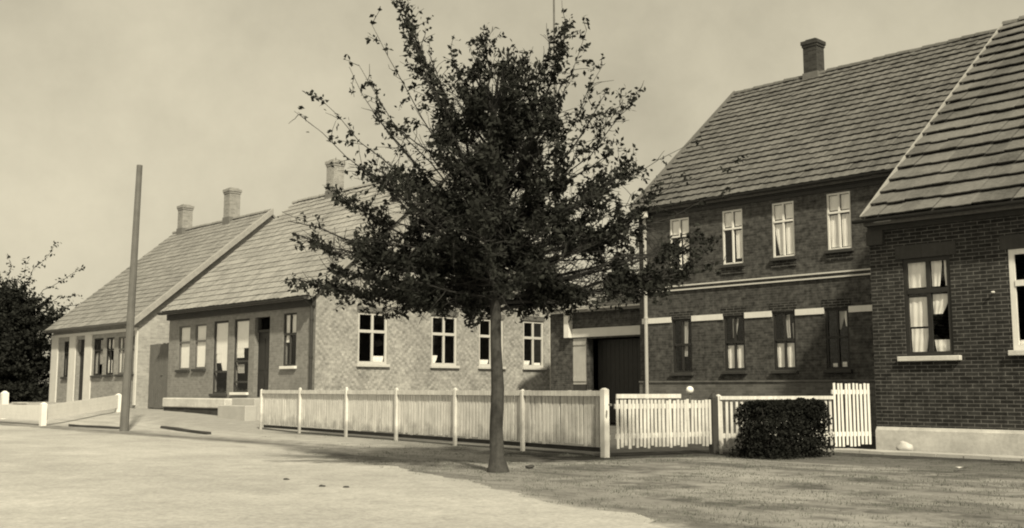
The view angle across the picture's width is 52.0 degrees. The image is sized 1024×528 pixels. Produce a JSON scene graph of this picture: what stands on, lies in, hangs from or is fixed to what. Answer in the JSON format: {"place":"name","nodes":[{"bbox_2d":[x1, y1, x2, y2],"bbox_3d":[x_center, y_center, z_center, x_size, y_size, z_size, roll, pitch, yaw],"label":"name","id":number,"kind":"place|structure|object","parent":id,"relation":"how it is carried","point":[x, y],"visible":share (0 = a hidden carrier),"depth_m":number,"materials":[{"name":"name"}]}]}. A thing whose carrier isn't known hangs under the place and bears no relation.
{"place":"outdoors","nodes":[
{"label":"outdoors","id":0,"kind":"place"},
{"bbox_2d":[0,425,667,527],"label":"road","id":1,"kind":"structure","parent":0,"point":[55,478],"depth_m":11.21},
{"bbox_2d":[0,400,1023,527],"bbox_3d":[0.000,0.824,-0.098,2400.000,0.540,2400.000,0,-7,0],"label":"ground","id":2,"kind":"structure","parent":0,"point":[147,422],"depth_m":13.62,"materials":[{"name":"grey plant"}]},
{"bbox_2d":[0,391,8,418],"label":"white post","id":3,"kind":"object","parent":2,"relation":"on","point":[4,397],"visible":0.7,"depth_m":36.53,"materials":[{"name":"paint"}]},
{"bbox_2d":[11,402,28,415],"bbox_3d":[-17.200,5.149,36.648,0.480,0.650,0.380,-6,-9,40],"label":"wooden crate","id":4,"kind":"object","parent":2,"relation":"on","point":[18,403],"visible":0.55,"depth_m":36.52,"materials":[{"name":"beige wood"}]},
{"bbox_2d":[0,311,41,401],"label":"dark tree","id":5,"kind":"object","parent":2,"relation":"on","point":[8,345],"visible":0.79,"depth_m":45.65,"materials":[{"name":"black plant"}]},
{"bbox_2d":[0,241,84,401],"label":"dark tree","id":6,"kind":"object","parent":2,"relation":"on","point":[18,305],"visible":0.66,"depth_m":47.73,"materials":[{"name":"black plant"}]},
{"bbox_2d":[0,393,121,425],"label":"board fence","id":7,"kind":"object","parent":2,"relation":"on","point":[44,412],"visible":0.93,"depth_m":33.11,"materials":[{"name":"white paint"}]},
{"bbox_2d":[68,424,119,428],"bbox_3d":[-11.799,4.605,29.661,2.989,0.106,0.141,-6,-9,42],"label":"plank","id":8,"kind":"object","parent":2,"relation":"on","point":[95,426],"visible":0.84,"depth_m":29.58,"materials":[{"name":"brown wood"}]},
{"bbox_2d":[119,165,142,430],"bbox_3d":[-10.159,1.009,27.977,0.301,7.423,0.230,0,-7,0],"label":"utility pole","id":9,"kind":"object","parent":2,"relation":"on","point":[126,391],"visible":0.85,"depth_m":27.88,"materials":[{"name":"grey wood"}]},
{"bbox_2d":[148,343,168,407],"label":"yard gate","id":10,"kind":"structure","parent":2,"relation":"on","point":[158,376],"depth_m":39.00,"materials":[{"name":"grey wood"}]},
{"bbox_2d":[43,187,275,408],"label":"cottage","id":11,"kind":"structure","parent":2,"relation":"on","point":[88,347],"depth_m":43.47,"materials":[{"name":"grey brick"}]},
{"bbox_2d":[60,341,68,378],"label":"window","id":12,"kind":"structure","parent":11,"relation":"in","point":[65,359],"depth_m":44.70,"materials":[{"name":"paint"}]},
{"bbox_2d":[78,340,84,399],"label":"door","id":13,"kind":"structure","parent":11,"relation":"in","point":[82,341],"depth_m":43.71,"materials":[{"name":"paint"}]},
{"bbox_2d":[90,338,103,377],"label":"window","id":14,"kind":"structure","parent":11,"relation":"in","point":[98,358],"depth_m":42.32,"materials":[{"name":"paint"}]},
{"bbox_2d":[102,337,114,376],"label":"window","id":15,"kind":"structure","parent":11,"relation":"in","point":[110,341],"depth_m":41.54,"materials":[{"name":"paint"}]},
{"bbox_2d":[114,337,124,376],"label":"window","id":16,"kind":"structure","parent":11,"relation":"in","point":[121,351],"depth_m":40.80,"materials":[{"name":"grey wood"}]},
{"bbox_2d":[132,336,134,375],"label":"window","id":17,"kind":"structure","parent":11,"relation":"in","point":[134,336],"depth_m":39.99,"materials":[{"name":"grey wood"}]},
{"bbox_2d":[160,426,210,434],"bbox_3d":[-8.499,4.314,27.225,0.163,0.120,3.985,5,-8,-33],"label":"plank","id":18,"kind":"object","parent":2,"relation":"on","point":[185,430],"visible":0.9,"depth_m":27.05,"materials":[{"name":"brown wood"}]},
{"bbox_2d":[162,398,231,415],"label":"bench wall","id":19,"kind":"structure","parent":2,"relation":"on","point":[208,406],"depth_m":34.92,"materials":[{"name":"white paint"}]},
{"bbox_2d":[157,159,549,421],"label":"corner house","id":20,"kind":"structure","parent":2,"relation":"on","point":[245,327],"depth_m":34.84,"materials":[{"name":"grey brick"}]},
{"bbox_2d":[175,326,190,371],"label":"window","id":21,"kind":"structure","parent":20,"relation":"in","point":[184,345],"depth_m":37.16,"materials":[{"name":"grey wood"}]},
{"bbox_2d":[191,324,206,370],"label":"window","id":22,"kind":"structure","parent":20,"relation":"in","point":[200,344],"depth_m":36.31,"materials":[{"name":"grey wood"}]},
{"bbox_2d":[209,320,228,395],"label":"window","id":23,"kind":"structure","parent":20,"relation":"in","point":[221,329],"depth_m":35.27,"materials":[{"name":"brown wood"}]},
{"bbox_2d":[229,318,249,394],"bbox_3d":[-8.814,3.018,34.147,0.179,2.470,1.080,6,-9,-43],"label":"window","id":24,"kind":"structure","parent":20,"relation":"in","point":[242,332],"depth_m":34.31,"materials":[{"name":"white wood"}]},
{"bbox_2d":[257,318,269,396],"bbox_3d":[-7.827,2.975,33.318,0.120,2.580,0.920,6,-9,-43],"label":"door","id":25,"kind":"structure","parent":20,"relation":"in","point":[264,335],"depth_m":33.40,"materials":[{"name":"paint"}]},
{"bbox_2d":[279,312,296,368],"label":"window","id":26,"kind":"structure","parent":20,"relation":"in","point":[291,318],"depth_m":32.19,"materials":[{"name":"white wood"}]},
{"bbox_2d":[356,312,389,366],"bbox_3d":[-4.317,2.344,32.550,1.250,1.690,0.194,6,-9,-43],"label":"window","id":27,"kind":"structure","parent":20,"relation":"in","point":[375,361],"depth_m":32.59,"materials":[{"name":"white paint"}]},
{"bbox_2d":[430,315,459,367],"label":"window","id":28,"kind":"structure","parent":20,"relation":"in","point":[433,357],"depth_m":34.54,"materials":[{"name":"white paint"}]},
{"bbox_2d":[478,318,505,368],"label":"window","id":29,"kind":"structure","parent":20,"relation":"in","point":[483,364],"depth_m":35.90,"materials":[{"name":"white paint"}]},
{"bbox_2d":[522,320,546,369],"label":"window","id":30,"kind":"structure","parent":20,"relation":"in","point":[534,366],"depth_m":37.41,"materials":[{"name":"white paint"}]},
{"bbox_2d":[259,387,611,457],"bbox_3d":[-2.513,3.274,22.606,0.246,1.250,14.333,5,-8,-36],"label":"picket fence","id":31,"kind":"object","parent":2,"relation":"on","point":[455,413],"visible":0.94,"depth_m":20.93,"materials":[{"name":"white paint"}]},
{"bbox_2d":[277,0,747,472],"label":"street tree","id":32,"kind":"object","parent":2,"relation":"on","point":[480,280],"visible":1,"depth_m":14.16,"materials":[{"name":"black plant"}]},
{"bbox_2d":[553,0,556,271],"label":"flag mast","id":33,"kind":"object","parent":2,"relation":"on","point":[554,54],"depth_m":43.95,"materials":[{"name":"grey wood"}]},
{"bbox_2d":[542,283,640,423],"bbox_3d":[4.090,2.908,33.879,4.120,4.846,5.000,6,-9,-43],"label":"carriage gateway","id":34,"kind":"object","parent":2,"relation":"on","point":[597,350],"visible":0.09,"depth_m":33.31,"materials":[{"name":"brown brick"}]},
{"bbox_2d":[573,338,586,383],"bbox_3d":[2.182,3.106,33.534,0.075,1.470,0.600,6,-9,-43],"label":"door leaf","id":35,"kind":"structure","parent":34,"relation":"in","point":[579,344],"depth_m":33.53,"materials":[{"name":"beige wood"}]},
{"bbox_2d":[574,385,586,423],"bbox_3d":[2.198,4.463,33.388,0.050,1.240,0.600,6,-9,-43],"label":"door base","id":36,"kind":"structure","parent":34,"relation":"in","point":[576,387],"depth_m":33.36,"materials":[{"name":"grey stone"}]},
{"bbox_2d":[614,393,718,453],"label":"garden gate","id":37,"kind":"structure","parent":2,"relation":"on","point":[710,438],"depth_m":17.52,"materials":[{"name":"white paint"}]},
{"bbox_2d":[686,386,693,439],"bbox_3d":[3.870,3.286,22.771,0.170,1.265,0.170,0,-7,0],"label":"garden ball","id":38,"kind":"object","parent":2,"relation":"on","point":[689,390],"visible":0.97,"depth_m":22.77,"materials":[{"name":"white glass"}]},
{"bbox_2d":[716,394,833,453],"bbox_3d":[4.635,2.845,18.414,2.355,1.110,0.107,2,-7,-18],"label":"garden fence","id":39,"kind":"object","parent":2,"relation":"on","point":[727,435],"visible":0.43,"depth_m":18.15,"materials":[{"name":"white paint"}]},
{"bbox_2d":[726,397,835,459],"bbox_3d":[4.363,2.697,17.212,1.871,1.030,1.248,5,-9,-37],"label":"bush","id":40,"kind":"object","parent":2,"relation":"on","point":[797,414],"visible":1,"depth_m":16.90,"materials":[{"name":"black plant"}]},
{"bbox_2d":[628,28,1000,435],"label":"two storey house","id":41,"kind":"structure","parent":2,"relation":"on","point":[781,305],"depth_m":27.87,"materials":[{"name":"grey brick"}]},
{"bbox_2d":[670,217,690,272],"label":"window","id":42,"kind":"structure","parent":41,"relation":"in","point":[685,223],"depth_m":29.27,"materials":[{"name":"white paint"}]},
{"bbox_2d":[670,319,693,375],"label":"window","id":43,"kind":"structure","parent":41,"relation":"in","point":[685,344],"depth_m":28.88,"materials":[{"name":"paint"}]},
{"bbox_2d":[719,209,744,268],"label":"window","id":44,"kind":"structure","parent":41,"relation":"in","point":[727,218],"depth_m":27.97,"materials":[{"name":"white paint"}]},
{"bbox_2d":[721,315,747,373],"bbox_3d":[5.860,2.128,27.649,0.179,1.540,0.760,6,-9,-43],"label":"window","id":45,"kind":"structure","parent":41,"relation":"in","point":[731,352],"depth_m":27.68,"materials":[{"name":"paint"}]},
{"bbox_2d":[769,201,796,261],"bbox_3d":[6.940,-0.841,26.866,0.179,1.510,0.760,6,-9,-43],"label":"window","id":46,"kind":"structure","parent":41,"relation":"in","point":[779,212],"depth_m":26.90,"materials":[{"name":"white paint"}]},
{"bbox_2d":[771,311,798,373],"bbox_3d":[6.899,1.989,26.572,0.179,1.560,0.760,6,-9,-43],"label":"window","id":47,"kind":"structure","parent":41,"relation":"in","point":[783,361],"depth_m":26.59,"materials":[{"name":"paint"}]},
{"bbox_2d":[823,308,852,372],"bbox_3d":[7.916,1.859,25.520,0.179,1.570,0.740,6,-9,-43],"label":"window","id":48,"kind":"structure","parent":41,"relation":"in","point":[836,368],"depth_m":25.54,"materials":[{"name":"paint"}]},
{"bbox_2d":[824,191,853,253],"bbox_3d":[8.020,-1.019,25.754,0.179,1.500,0.760,6,-9,-43],"label":"window","id":49,"kind":"structure","parent":41,"relation":"in","point":[834,221],"depth_m":25.80,"materials":[{"name":"white paint"}]},
{"bbox_2d":[896,441,912,450],"bbox_3d":[6.876,3.204,18.354,0.259,0.219,0.274,6,-9,-42],"label":"stone","id":50,"kind":"object","parent":2,"relation":"on","point":[903,446],"visible":0.71,"depth_m":18.27,"materials":[{"name":"beige stone"}]},
{"bbox_2d":[820,448,1023,460],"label":"footpath","id":51,"kind":"structure","parent":2,"relation":"on","point":[937,454],"depth_m":17.25,"materials":[{"name":"beige concrete"}]},
{"bbox_2d":[831,383,871,446],"bbox_3d":[6.123,2.716,18.930,0.782,1.134,0.063,2,-7,-16],"label":"yard fence","id":52,"kind":"object","parent":51,"relation":"on","point":[862,433],"visible":0.99,"depth_m":18.90,"materials":[{"name":"white paint"}]},
{"bbox_2d":[851,15,1023,455],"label":"brick house","id":53,"kind":"structure","parent":2,"relation":"on","point":[943,221],"depth_m":18.53,"materials":[{"name":"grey brick"}]},
{"bbox_2d":[897,255,961,361],"bbox_3d":[7.319,0.789,18.488,0.179,1.830,1.120,6,-9,-43],"label":"window","id":54,"kind":"structure","parent":53,"relation":"in","point":[916,271],"depth_m":18.55,"materials":[{"name":"paint"}]},
{"bbox_2d":[1008,248,1023,355],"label":"window","id":55,"kind":"structure","parent":53,"relation":"in","point":[1018,344],"depth_m":17.42,"materials":[{"name":"white paint"}]},
{"bbox_2d":[0,0,1023,383],"label":"sky","id":56,"kind":"structure","parent":0,"point":[202,95],"materials":[{"name":"beige"}]}
]}

